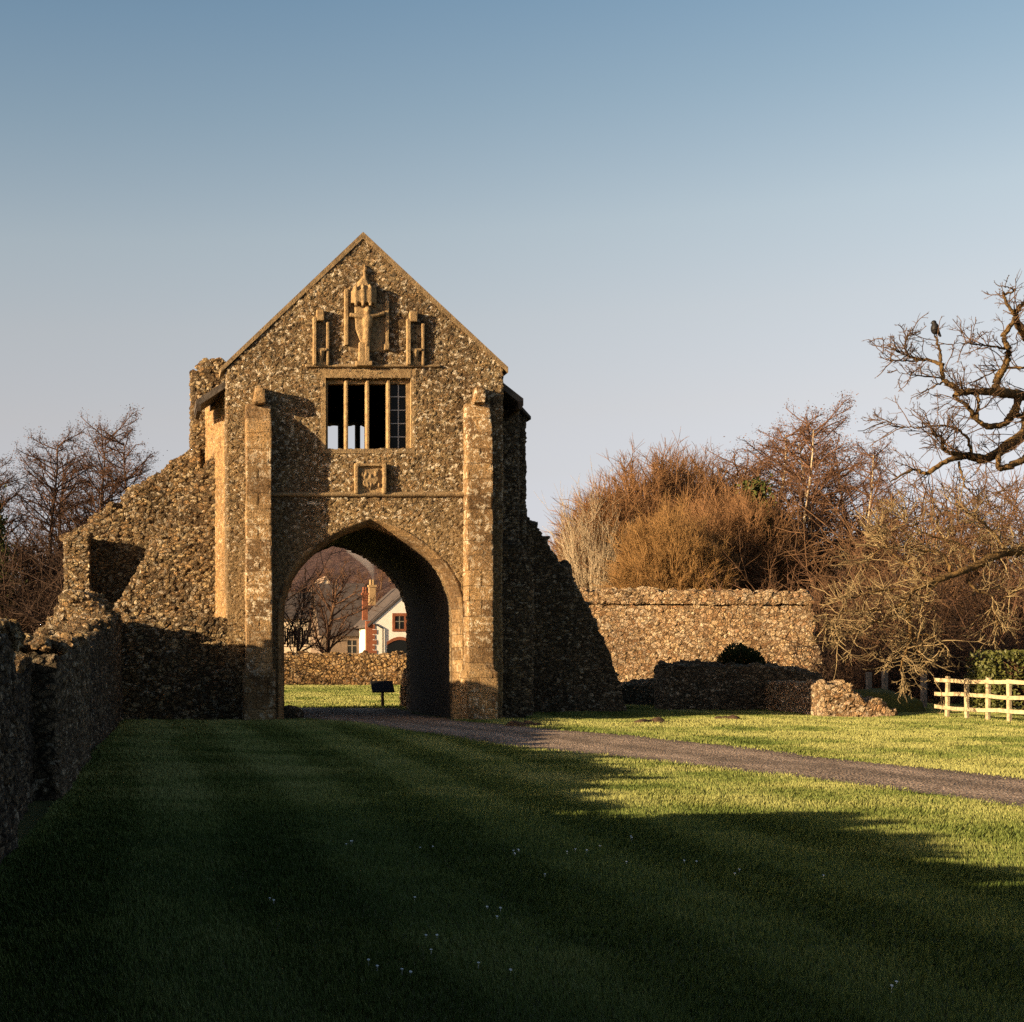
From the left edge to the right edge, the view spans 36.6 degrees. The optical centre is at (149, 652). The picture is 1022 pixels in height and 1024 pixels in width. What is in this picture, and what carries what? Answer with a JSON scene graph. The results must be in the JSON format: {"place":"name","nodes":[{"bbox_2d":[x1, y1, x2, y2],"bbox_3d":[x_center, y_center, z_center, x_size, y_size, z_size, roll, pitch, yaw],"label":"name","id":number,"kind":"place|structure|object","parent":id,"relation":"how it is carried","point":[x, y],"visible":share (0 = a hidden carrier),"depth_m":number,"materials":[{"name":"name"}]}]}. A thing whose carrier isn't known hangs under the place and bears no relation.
{"place":"outdoors","nodes":[
{"label":"outdoors","id":0,"kind":"place"},
{"bbox_2d":[290,546,395,608],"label":"hill","id":1,"kind":"structure","parent":0,"point":[334,561],"depth_m":357.36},
{"bbox_2d":[311,567,328,581],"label":"bare tree","id":2,"kind":"object","parent":1,"relation":"on","point":[316,572],"visible":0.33,"depth_m":327.11,"materials":[{"name":"brown plant"}]},
{"bbox_2d":[317,562,337,582],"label":"bare tree","id":3,"kind":"object","parent":1,"relation":"on","point":[327,570],"visible":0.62,"depth_m":328.18,"materials":[{"name":"brown plant"}]},
{"bbox_2d":[352,568,371,586],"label":"bare tree","id":4,"kind":"object","parent":1,"relation":"on","point":[361,579],"visible":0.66,"depth_m":317.79,"materials":[{"name":"brown plant"}]},
{"bbox_2d":[376,581,384,599],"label":"bare tree","id":5,"kind":"object","parent":1,"relation":"on","point":[378,590],"visible":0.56,"depth_m":306.69,"materials":[{"name":"brown plant"}]},
{"bbox_2d":[375,568,386,589],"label":"bare tree","id":6,"kind":"object","parent":1,"relation":"on","point":[380,576],"visible":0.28,"depth_m":324.71,"materials":[{"name":"brown plant"}]},
{"bbox_2d":[0,684,1023,1021],"bbox_3d":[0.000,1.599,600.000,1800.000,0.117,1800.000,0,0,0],"label":"ground","id":7,"kind":"structure","parent":0,"point":[34,815],"depth_m":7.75,"materials":[{"name":"plant"}]},
{"bbox_2d":[0,618,25,864],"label":"boundary wall","id":8,"kind":"structure","parent":7,"relation":"on","point":[12,636],"depth_m":11.75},
{"bbox_2d":[0,480,33,619],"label":"ivy tree","id":9,"kind":"object","parent":7,"relation":"on","point":[2,527],"visible":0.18,"depth_m":74.94,"materials":[{"name":"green plant"}]},
{"bbox_2d":[0,582,47,634],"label":"thicket shrub","id":10,"kind":"object","parent":7,"relation":"on","point":[20,602],"visible":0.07,"depth_m":72.28,"materials":[{"name":"brown plant"}]},
{"bbox_2d":[14,654,35,823],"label":"boundary wall","id":11,"kind":"structure","parent":7,"relation":"on","point":[25,669],"depth_m":15.30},
{"bbox_2d":[0,579,59,632],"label":"thicket shrub","id":12,"kind":"object","parent":7,"relation":"on","point":[12,616],"visible":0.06,"depth_m":70.46,"materials":[{"name":"brown plant"}]},
{"bbox_2d":[0,453,63,625],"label":"bare tree","id":13,"kind":"object","parent":7,"relation":"on","point":[4,503],"visible":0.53,"depth_m":75.84,"materials":[{"name":"brown plant"}]},
{"bbox_2d":[0,539,63,633],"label":"thicket shrub","id":14,"kind":"object","parent":7,"relation":"on","point":[27,584],"visible":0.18,"depth_m":72.08,"materials":[{"name":"brown plant"}]},
{"bbox_2d":[0,513,63,634],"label":"thicket shrub","id":15,"kind":"object","parent":7,"relation":"on","point":[9,549],"visible":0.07,"depth_m":71.06,"materials":[{"name":"brown plant"}]},
{"bbox_2d":[5,558,58,629],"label":"thicket shrub","id":16,"kind":"object","parent":7,"relation":"on","point":[34,597],"visible":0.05,"depth_m":71.80,"materials":[{"name":"brown plant"}]},
{"bbox_2d":[0,501,71,622],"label":"thicket shrub","id":17,"kind":"object","parent":7,"relation":"on","point":[35,570],"visible":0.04,"depth_m":74.03,"materials":[{"name":"brown plant"}]},
{"bbox_2d":[9,576,62,625],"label":"thicket shrub","id":18,"kind":"object","parent":7,"relation":"on","point":[31,603],"visible":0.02,"depth_m":72.16,"materials":[{"name":"brown plant"}]},
{"bbox_2d":[0,515,76,632],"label":"thicket shrub","id":19,"kind":"object","parent":7,"relation":"on","point":[60,584],"visible":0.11,"depth_m":73.38,"materials":[{"name":"brown plant"}]},
{"bbox_2d":[0,494,85,603],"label":"thicket shrub","id":20,"kind":"object","parent":7,"relation":"on","point":[30,547],"depth_m":73.64,"materials":[{"name":"brown plant"}]},
{"bbox_2d":[9,501,90,613],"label":"thicket shrub","id":21,"kind":"object","parent":7,"relation":"on","point":[43,544],"visible":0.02,"depth_m":73.53,"materials":[{"name":"brown plant"}]},
{"bbox_2d":[2,420,102,605],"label":"bare tree","id":22,"kind":"object","parent":7,"relation":"on","point":[42,476],"visible":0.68,"depth_m":77.80,"materials":[{"name":"brown plant"}]},
{"bbox_2d":[15,628,91,800],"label":"boundary wall","id":23,"kind":"structure","parent":7,"relation":"on","point":[61,695],"depth_m":16.46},
{"bbox_2d":[9,449,106,588],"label":"bare tree","id":24,"kind":"object","parent":7,"relation":"on","point":[64,490],"visible":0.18,"depth_m":82.59,"materials":[{"name":"brown plant"}]},
{"bbox_2d":[9,475,118,630],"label":"thicket shrub","id":25,"kind":"object","parent":7,"relation":"on","point":[46,521],"visible":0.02,"depth_m":78.12,"materials":[{"name":"brown plant"}]},
{"bbox_2d":[33,589,115,634],"bbox_3d":[-1.754,0.250,32.166,1.937,3.193,2.132,0,0,0],"label":"stone heap","id":26,"kind":"object","parent":7,"relation":"on","point":[73,602],"visible":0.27,"depth_m":31.27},
{"bbox_2d":[16,403,153,598],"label":"bare tree","id":27,"kind":"object","parent":7,"relation":"on","point":[101,504],"visible":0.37,"depth_m":80.52,"materials":[{"name":"brown plant"}]},
{"bbox_2d":[55,611,122,750],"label":"boundary wall","id":28,"kind":"structure","parent":7,"relation":"on","point":[101,631],"depth_m":27.41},
{"bbox_2d":[46,451,152,552],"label":"bare tree","id":29,"kind":"object","parent":7,"relation":"on","point":[100,485],"visible":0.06,"depth_m":83.67,"materials":[{"name":"brown plant"}]},
{"bbox_2d":[77,419,167,524],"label":"bare tree","id":30,"kind":"object","parent":7,"relation":"on","point":[141,466],"visible":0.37,"depth_m":77.26,"materials":[{"name":"brown plant"}]},
{"bbox_2d":[59,448,201,603],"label":"ruined wall","id":31,"kind":"structure","parent":7,"relation":"on","point":[105,550],"depth_m":37.47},
{"bbox_2d":[0,539,308,642],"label":"thicket shrub","id":32,"kind":"object","parent":7,"relation":"on","point":[50,610],"visible":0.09,"depth_m":69.53,"materials":[{"name":"brown plant"}]},
{"bbox_2d":[112,453,215,618],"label":"ruined wall","id":33,"kind":"structure","parent":7,"relation":"on","point":[173,576],"depth_m":36.59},
{"bbox_2d":[121,612,245,719],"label":"wall","id":34,"kind":"structure","parent":7,"relation":"on","point":[176,667],"depth_m":34.99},
{"bbox_2d":[3,502,364,651],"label":"thicket shrub","id":35,"kind":"object","parent":7,"relation":"on","point":[302,587],"visible":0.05,"depth_m":81.16,"materials":[{"name":"brown plant"}]},
{"bbox_2d":[284,705,303,718],"bbox_3d":[3.433,1.522,35.732,0.580,0.487,0.581,0,0,-32],"label":"guard stone","id":36,"kind":"object","parent":7,"relation":"on","point":[293,712],"visible":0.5,"depth_m":35.50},
{"bbox_2d":[284,592,310,652],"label":"cream house","id":37,"kind":"structure","parent":7,"relation":"on","point":[290,616],"depth_m":138.00,"materials":[{"name":"paint"}]},
{"bbox_2d":[286,628,295,646],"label":"window","id":38,"kind":"structure","parent":37,"relation":"in","point":[291,643],"depth_m":137.93,"materials":[{"name":"black glass"}]},
{"bbox_2d":[303,628,310,646],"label":"window","id":39,"kind":"structure","parent":37,"relation":"in","point":[309,638],"depth_m":137.93,"materials":[{"name":"white glass"}]},
{"bbox_2d":[284,571,334,652],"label":"bare tree","id":40,"kind":"object","parent":7,"relation":"on","point":[300,644],"visible":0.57,"depth_m":84.06,"materials":[{"name":"brown plant"}]},
{"bbox_2d":[315,576,329,582],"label":"tiled house","id":41,"kind":"structure","parent":7,"relation":"on","point":[325,581],"depth_m":150.00,"materials":[{"name":"beige brick"}]},
{"bbox_2d":[307,583,363,653],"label":"slate house","id":42,"kind":"structure","parent":7,"relation":"on","point":[352,639],"depth_m":129.41,"materials":[{"name":"grey stone"}]},
{"bbox_2d":[345,637,358,653],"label":"window","id":43,"kind":"structure","parent":42,"relation":"in","point":[353,646],"depth_m":127.97,"materials":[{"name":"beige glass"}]},
{"bbox_2d":[298,557,379,653],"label":"bare tree","id":44,"kind":"object","parent":7,"relation":"on","point":[329,627],"visible":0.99,"depth_m":74.37,"materials":[{"name":"brown plant"}]},
{"bbox_2d":[189,232,534,719],"bbox_3d":[5.314,-4.096,38.116,8.606,11.849,7.608,0,0,0],"label":"gatehouse","id":45,"kind":"object","parent":7,"relation":"on","point":[419,499],"visible":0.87,"depth_m":34.99,"materials":[{"name":"flint rubble"},{"name":"sandstone"},{"name":"stone tile"}]},
{"bbox_2d":[338,423,359,448],"bbox_3d":[5.615,-5.590,41.475,0.600,1.780,0.250,0,0,0],"label":"rear window","id":46,"kind":"structure","parent":45,"relation":"in","point":[357,426],"depth_m":41.35,"materials":[{"name":"stone"}]},
{"bbox_2d":[321,369,415,453],"bbox_3d":[5.200,-5.750,35.185,2.260,2.000,0.430,0,0,0],"label":"window","id":47,"kind":"structure","parent":45,"relation":"in","point":[399,412],"depth_m":35.04,"materials":[{"name":"stone"}]},
{"bbox_2d":[353,580,406,653],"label":"white house","id":48,"kind":"structure","parent":7,"relation":"on","point":[383,630],"depth_m":120.00,"materials":[{"name":"paint"}]},
{"bbox_2d":[387,640,406,652],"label":"garage door","id":49,"kind":"structure","parent":48,"relation":"in","point":[398,645],"depth_m":119.98,"materials":[{"name":"black wood"}]},
{"bbox_2d":[392,613,406,630],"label":"window","id":50,"kind":"structure","parent":48,"relation":"in","point":[399,621],"depth_m":119.95,"materials":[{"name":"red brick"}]},
{"bbox_2d":[370,681,394,706],"bbox_3d":[6.864,1.262,43.410,0.660,0.875,0.413,0,0,0],"label":"information lectern","id":51,"kind":"object","parent":7,"relation":"on","point":[382,687],"visible":0.87,"depth_m":43.36,"materials":[{"name":"black paint"}]},
{"bbox_2d":[399,667,406,706],"bbox_3d":[7.737,1.110,43.407,0.587,1.424,0.847,0,0,0],"label":"wall stub","id":52,"kind":"object","parent":7,"relation":"on","point":[403,694],"depth_m":43.38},
{"bbox_2d":[506,720,542,725],"bbox_3d":[8.080,1.584,31.732,0.771,0.262,0.426,0,0,-13],"label":"molehill","id":53,"kind":"object","parent":7,"relation":"on","point":[517,723],"visible":0.49,"depth_m":31.64,"materials":[{"name":"soil"}]},
{"bbox_2d":[284,650,840,684],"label":"boundary wall","id":54,"kind":"structure","parent":7,"relation":"on","point":[364,667],"depth_m":70.99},
{"bbox_2d":[526,517,626,712],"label":"ruined wall","id":55,"kind":"structure","parent":7,"relation":"on","point":[574,668],"depth_m":38.59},
{"bbox_2d":[269,835,897,992],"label":"daisies","id":56,"kind":"object","parent":7,"relation":"on","point":[891,985],"visible":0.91,"depth_m":8.49,"materials":[{"name":"white plant"}]},
{"bbox_2d":[535,458,634,590],"bbox_3d":[19.316,-3.404,63.963,4.727,10.370,5.670,0,0,-25],"label":"willow shrub","id":57,"kind":"object","parent":7,"relation":"on","point":[567,553],"visible":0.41,"depth_m":63.72,"materials":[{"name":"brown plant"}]},
{"bbox_2d":[546,460,649,583],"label":"willow shrub","id":58,"kind":"object","parent":7,"relation":"on","point":[556,544],"visible":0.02,"depth_m":67.44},
{"bbox_2d":[620,678,654,705],"bbox_3d":[14.588,1.296,44.394,1.559,1.066,0.843,0,0,0],"label":"foundation","id":59,"kind":"object","parent":7,"relation":"on","point":[637,692],"visible":0.34,"depth_m":43.99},
{"bbox_2d":[634,717,666,723],"bbox_3d":[11.236,1.581,33.022,0.784,0.279,0.632,0,0,0],"label":"molehill","id":60,"kind":"object","parent":7,"relation":"on","point":[658,719],"visible":0.43,"depth_m":32.99,"materials":[{"name":"soil"}]},
{"bbox_2d":[542,428,776,588],"bbox_3d":[22.675,-4.189,66.003,11.896,12.110,9.887,0,0,0],"label":"willow shrub","id":61,"kind":"object","parent":7,"relation":"on","point":[659,482],"visible":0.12,"depth_m":64.71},
{"bbox_2d":[591,488,748,604],"bbox_3d":[20.961,-2.451,58.831,6.361,8.584,8.147,0,0,33],"label":"willow shrub","id":62,"kind":"object","parent":7,"relation":"on","point":[661,559],"visible":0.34,"depth_m":57.90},
{"bbox_2d":[580,586,826,681],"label":"garden wall","id":63,"kind":"structure","parent":7,"relation":"on","point":[644,631],"depth_m":50.33,"materials":[{"name":"stone"}]},
{"bbox_2d":[622,435,795,520],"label":"willow shrub","id":64,"kind":"object","parent":7,"relation":"on","point":[698,469],"visible":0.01,"depth_m":68.93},
{"bbox_2d":[714,715,740,719],"bbox_3d":[13.374,1.581,33.997,0.627,0.297,0.539,0,0,0],"label":"molehill","id":65,"kind":"object","parent":7,"relation":"on","point":[730,717],"visible":0.38,"depth_m":34.00,"materials":[{"name":"soil"}]},
{"bbox_2d":[653,658,823,710],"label":"wall","id":66,"kind":"structure","parent":7,"relation":"on","point":[697,684],"depth_m":39.99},
{"bbox_2d":[646,464,841,642],"bbox_3d":[24.634,-3.055,62.091,9.364,9.866,7.311,0,0,8],"label":"willow shrub","id":67,"kind":"object","parent":7,"relation":"on","point":[741,516],"visible":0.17,"depth_m":60.46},
{"bbox_2d":[705,450,792,525],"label":"bare tree","id":68,"kind":"object","parent":7,"relation":"on","point":[740,466],"visible":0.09,"depth_m":66.76,"materials":[{"name":"brown plant"}]},
{"bbox_2d":[713,642,786,664],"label":"dome bush","id":69,"kind":"object","parent":7,"relation":"on","point":[743,654],"visible":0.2,"depth_m":42.27,"materials":[{"name":"green plant"}]},
{"bbox_2d":[703,440,827,547],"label":"bare tree","id":70,"kind":"object","parent":7,"relation":"on","point":[722,459],"visible":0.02,"depth_m":74.51,"materials":[{"name":"brown plant"}]},
{"bbox_2d":[733,473,801,588],"bbox_3d":[25.678,-2.747,61.277,3.463,9.603,3.641,0,0,24],"label":"ivy tree","id":71,"kind":"object","parent":7,"relation":"on","point":[758,488],"visible":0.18,"depth_m":61.72,"materials":[{"name":"green plant"}]},
{"bbox_2d":[723,404,855,569],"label":"bare tree","id":72,"kind":"object","parent":7,"relation":"on","point":[784,454],"visible":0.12,"depth_m":69.07,"materials":[{"name":"brown plant"}]},
{"bbox_2d":[720,390,902,604],"bbox_3d":[28.076,-4.820,63.913,8.232,13.266,7.562,0,0,9],"label":"bare tree","id":73,"kind":"object","parent":7,"relation":"on","point":[808,485],"visible":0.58,"depth_m":63.88,"materials":[{"name":"brown plant"}]},
{"bbox_2d":[618,486,1023,678],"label":"thicket shrub","id":74,"kind":"object","parent":7,"relation":"on","point":[861,528],"visible":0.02,"depth_m":66.23,"materials":[{"name":"brown plant"}]},
{"bbox_2d":[735,420,910,600],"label":"bare tree","id":75,"kind":"object","parent":7,"relation":"on","point":[790,465],"visible":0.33,"depth_m":66.02,"materials":[{"name":"brown plant"}]},
{"bbox_2d":[764,679,897,717],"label":"broken wall end","id":76,"kind":"structure","parent":7,"relation":"on","point":[835,697],"depth_m":36.69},
{"bbox_2d":[677,488,1023,689],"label":"thicket shrub","id":77,"kind":"object","parent":7,"relation":"on","point":[823,566],"visible":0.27,"depth_m":56.25,"materials":[{"name":"brown plant"}]},
{"bbox_2d":[700,532,1008,694],"bbox_3d":[25.549,-1.051,54.008,12.391,6.156,12.452,0,0,17],"label":"thicket shrub","id":78,"kind":"object","parent":7,"relation":"on","point":[817,630],"visible":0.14,"depth_m":52.64,"materials":[{"name":"brown plant"}]},
{"bbox_2d":[686,454,1023,694],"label":"thicket shrub","id":79,"kind":"object","parent":7,"relation":"on","point":[906,567],"visible":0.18,"depth_m":57.65,"materials":[{"name":"brown plant"}]},
{"bbox_2d":[719,554,1000,699],"bbox_3d":[25.226,-0.879,52.238,8.075,5.437,9.362,0,0,-10],"label":"thicket shrub","id":80,"kind":"object","parent":7,"relation":"on","point":[885,628],"visible":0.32,"depth_m":50.94,"materials":[{"name":"brown plant"}]},
{"bbox_2d":[767,616,952,694],"bbox_3d":[22.797,0.261,48.796,6.258,3.109,6.288,0,0,-28],"label":"thicket shrub","id":81,"kind":"object","parent":7,"relation":"on","point":[820,668],"visible":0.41,"depth_m":48.37,"materials":[{"name":"brown plant"}]},
{"bbox_2d":[802,434,918,616],"bbox_3d":[30.132,-3.812,62.511,4.523,11.228,4.571,0,0,7],"label":"bare tree","id":82,"kind":"object","parent":7,"relation":"on","point":[878,483],"visible":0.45,"depth_m":62.41,"materials":[{"name":"brown plant"}]},
{"bbox_2d":[703,454,1023,671],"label":"thicket shrub","id":83,"kind":"object","parent":7,"relation":"on","point":[912,501],"depth_m":68.70,"materials":[{"name":"brown plant"}]},
{"bbox_2d":[772,431,965,587],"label":"bare tree","id":84,"kind":"object","parent":7,"relation":"on","point":[841,493],"visible":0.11,"depth_m":71.92,"materials":[{"name":"brown plant"}]},
{"bbox_2d":[866,672,871,688],"bbox_3d":[20.543,1.175,42.015,0.140,1.250,0.130,0,0,0],"label":"old fence post","id":85,"kind":"object","parent":7,"relation":"on","point":[868,680],"visible":0.42,"depth_m":41.95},
{"bbox_2d":[715,441,1023,690],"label":"thicket shrub","id":86,"kind":"object","parent":7,"relation":"on","point":[928,539],"visible":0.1,"depth_m":58.57,"materials":[{"name":"brown plant"}]},
{"bbox_2d":[882,670,887,689],"bbox_3d":[21.000,1.150,42.015,0.140,1.300,0.130,0,0,0],"label":"old fence post","id":87,"kind":"object","parent":7,"relation":"on","point":[885,679],"visible":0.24,"depth_m":41.95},
{"bbox_2d":[824,636,950,697],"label":"thicket shrub","id":88,"kind":"object","parent":7,"relation":"on","point":[877,678],"visible":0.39,"depth_m":47.86,"materials":[{"name":"brown plant"}]},
{"bbox_2d":[854,688,925,713],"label":"bank","id":89,"kind":"structure","parent":7,"relation":"on","point":[890,698],"depth_m":38.37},
{"bbox_2d":[800,463,1023,622],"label":"thicket shrub","id":90,"kind":"object","parent":7,"relation":"on","point":[947,510],"visible":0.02,"depth_m":74.19,"materials":[{"name":"brown plant"}]},
{"bbox_2d":[802,270,1023,711],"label":"oak tree","id":91,"kind":"object","parent":7,"relation":"on","point":[997,390],"visible":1,"depth_m":35.25,"materials":[{"name":"brown plant"}]},
{"bbox_2d":[931,320,940,336],"bbox_3d":[19.293,-7.966,36.094,0.224,0.413,0.206,0,0,39],"label":"bird","id":92,"kind":"object","parent":91,"relation":"on","point":[934,328],"visible":1,"depth_m":36.05},
{"bbox_2d":[810,481,1023,688],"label":"thicket shrub","id":93,"kind":"object","parent":7,"relation":"on","point":[983,543],"visible":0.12,"depth_m":57.38,"materials":[{"name":"brown plant"}]},
{"bbox_2d":[815,549,1023,699],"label":"thicket shrub","id":94,"kind":"object","parent":7,"relation":"on","point":[915,610],"visible":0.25,"depth_m":51.87,"materials":[{"name":"brown plant"}]},
{"bbox_2d":[818,535,1023,697],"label":"thicket shrub","id":95,"kind":"object","parent":7,"relation":"on","point":[1016,603],"visible":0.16,"depth_m":51.94,"materials":[{"name":"brown plant"}]},
{"bbox_2d":[837,621,1005,703],"bbox_3d":[24.768,0.366,46.789,5.130,2.927,4.554,0,0,-43],"label":"thicket shrub","id":96,"kind":"object","parent":7,"relation":"on","point":[928,675],"visible":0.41,"depth_m":46.79,"materials":[{"name":"brown plant"}]},
{"bbox_2d":[821,461,1023,690],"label":"thicket shrub","id":97,"kind":"object","parent":7,"relation":"on","point":[1000,516],"visible":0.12,"depth_m":59.28,"materials":[{"name":"brown plant"}]},
{"bbox_2d":[920,674,926,707],"bbox_3d":[22.114,1.200,42.015,0.140,1.200,0.130,0,0,0],"label":"old fence post","id":98,"kind":"object","parent":7,"relation":"on","point":[923,695],"visible":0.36,"depth_m":41.95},
{"bbox_2d":[844,613,1023,703],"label":"thicket shrub","id":99,"kind":"object","parent":7,"relation":"on","point":[963,671],"visible":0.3,"depth_m":47.04,"materials":[{"name":"brown plant"}]},
{"bbox_2d":[854,457,1023,588],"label":"thicket shrub","id":100,"kind":"object","parent":7,"relation":"on","point":[985,510],"visible":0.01,"depth_m":74.67,"materials":[{"name":"brown plant"}]},
{"bbox_2d":[868,566,1023,667],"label":"thicket shrub","id":101,"kind":"object","parent":7,"relation":"on","point":[1015,614],"visible":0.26,"depth_m":52.43,"materials":[{"name":"brown plant"}]},
{"bbox_2d":[895,568,1023,696],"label":"thicket shrub","id":102,"kind":"object","parent":7,"relation":"on","point":[990,602],"visible":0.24,"depth_m":51.61,"materials":[{"name":"brown plant"}]},
{"bbox_2d":[934,676,1023,721],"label":"rail fence","id":103,"kind":"object","parent":7,"relation":"on","point":[987,696],"visible":0.77,"depth_m":34.32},
{"bbox_2d":[945,616,1023,702],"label":"thicket shrub","id":104,"kind":"object","parent":7,"relation":"on","point":[987,647],"visible":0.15,"depth_m":48.03,"materials":[{"name":"brown plant"}]},
{"bbox_2d":[960,649,1023,712],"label":"laurel hedge","id":105,"kind":"object","parent":7,"relation":"on","point":[980,669],"visible":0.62,"depth_m":38.38,"materials":[{"name":"green plant"}]},
{"bbox_2d":[0,0,1023,589],"label":"sky","id":106,"kind":"structure","parent":0,"point":[661,217],"materials":[{"name":"blue"}]},
{"bbox_2d":[299,708,1023,806],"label":"track","id":107,"kind":"structure","parent":0,"point":[979,786],"depth_m":22.95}
]}

